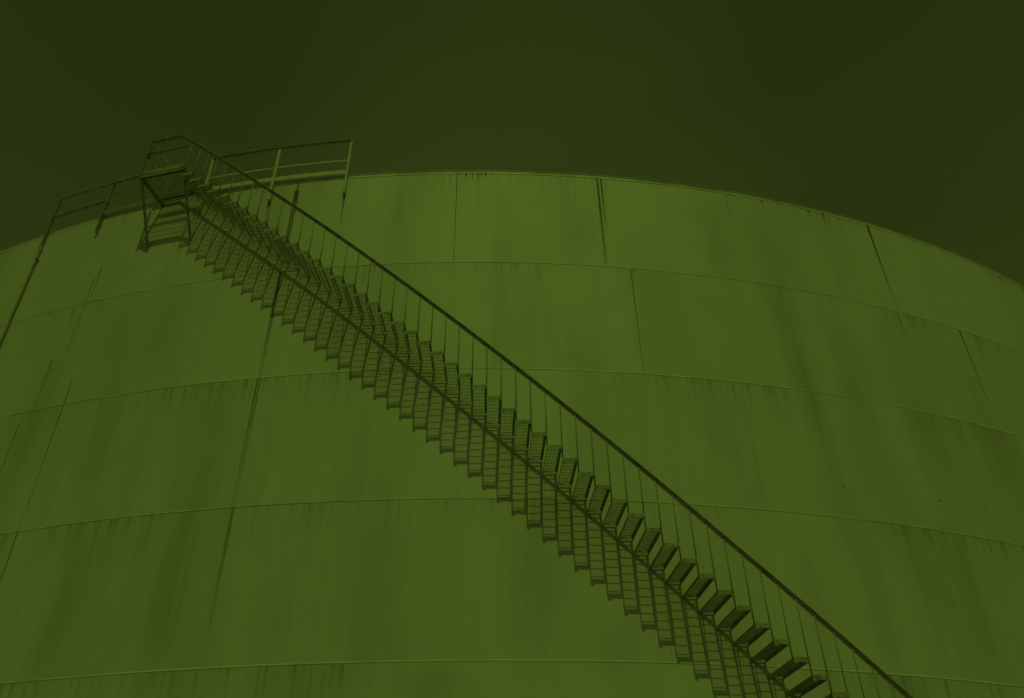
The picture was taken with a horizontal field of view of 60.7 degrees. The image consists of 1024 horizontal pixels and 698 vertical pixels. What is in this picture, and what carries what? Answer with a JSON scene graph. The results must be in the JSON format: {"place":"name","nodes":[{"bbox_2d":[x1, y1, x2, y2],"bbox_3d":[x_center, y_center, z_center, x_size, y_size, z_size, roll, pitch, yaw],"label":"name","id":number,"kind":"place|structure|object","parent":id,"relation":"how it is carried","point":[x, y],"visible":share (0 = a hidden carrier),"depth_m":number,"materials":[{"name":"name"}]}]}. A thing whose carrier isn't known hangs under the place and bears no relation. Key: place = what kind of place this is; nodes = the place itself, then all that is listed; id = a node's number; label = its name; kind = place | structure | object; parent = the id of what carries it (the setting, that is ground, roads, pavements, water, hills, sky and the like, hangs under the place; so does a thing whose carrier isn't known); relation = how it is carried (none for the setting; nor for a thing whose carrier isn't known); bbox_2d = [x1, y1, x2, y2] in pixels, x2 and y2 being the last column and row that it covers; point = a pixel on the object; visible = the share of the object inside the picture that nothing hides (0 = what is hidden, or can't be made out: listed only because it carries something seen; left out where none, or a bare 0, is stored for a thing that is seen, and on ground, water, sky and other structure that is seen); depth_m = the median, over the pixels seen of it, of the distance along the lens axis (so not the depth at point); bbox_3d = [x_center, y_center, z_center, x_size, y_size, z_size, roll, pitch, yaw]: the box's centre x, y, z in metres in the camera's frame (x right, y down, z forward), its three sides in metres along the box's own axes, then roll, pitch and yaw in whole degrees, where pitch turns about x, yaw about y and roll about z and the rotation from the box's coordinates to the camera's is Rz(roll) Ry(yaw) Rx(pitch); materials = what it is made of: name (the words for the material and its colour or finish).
{"place":"outdoors","nodes":[
{"label":"outdoors","id":0,"kind":"place"},
{"bbox_2d":[0,0,1023,285],"label":"sky","id":1,"kind":"structure","parent":0,"point":[906,117],"materials":[{"name":"green"}]},
{"label":"ground","id":2,"kind":"structure","parent":0,"visible":0},
{"bbox_2d":[0,170,1023,697],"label":"storage tank","id":3,"kind":"object","parent":2,"relation":"on","point":[234,462],"visible":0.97,"depth_m":14.17,"materials":[{"name":"metal"}]},
{"bbox_2d":[0,244,42,343],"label":"pipe","id":4,"kind":"object","parent":3,"relation":"attached to","point":[36,259],"depth_m":17.62,"materials":[{"name":"metal"}]},
{"bbox_2d":[39,175,162,250],"bbox_3d":[-8.628,-2.979,18.472,2.816,1.457,0.132,-12,-39,15],"label":"rim guardrail","id":5,"kind":"object","parent":3,"relation":"attached to","point":[103,213],"visible":0.9,"depth_m":18.68,"materials":[{"name":"metal"}]},
{"bbox_2d":[197,139,352,213],"bbox_3d":[-4.796,-3.542,17.787,3.066,1.567,0.164,-6,-37,7],"label":"rim guardrail","id":6,"kind":"object","parent":3,"relation":"attached to","point":[273,179],"visible":0.98,"depth_m":17.83,"materials":[{"name":"metal"}]},
{"bbox_2d":[138,134,912,697],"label":"spiral staircase","id":7,"kind":"structure","parent":3,"relation":"attached to","point":[730,620],"depth_m":13.34,"materials":[{"name":"metal"}]}
]}

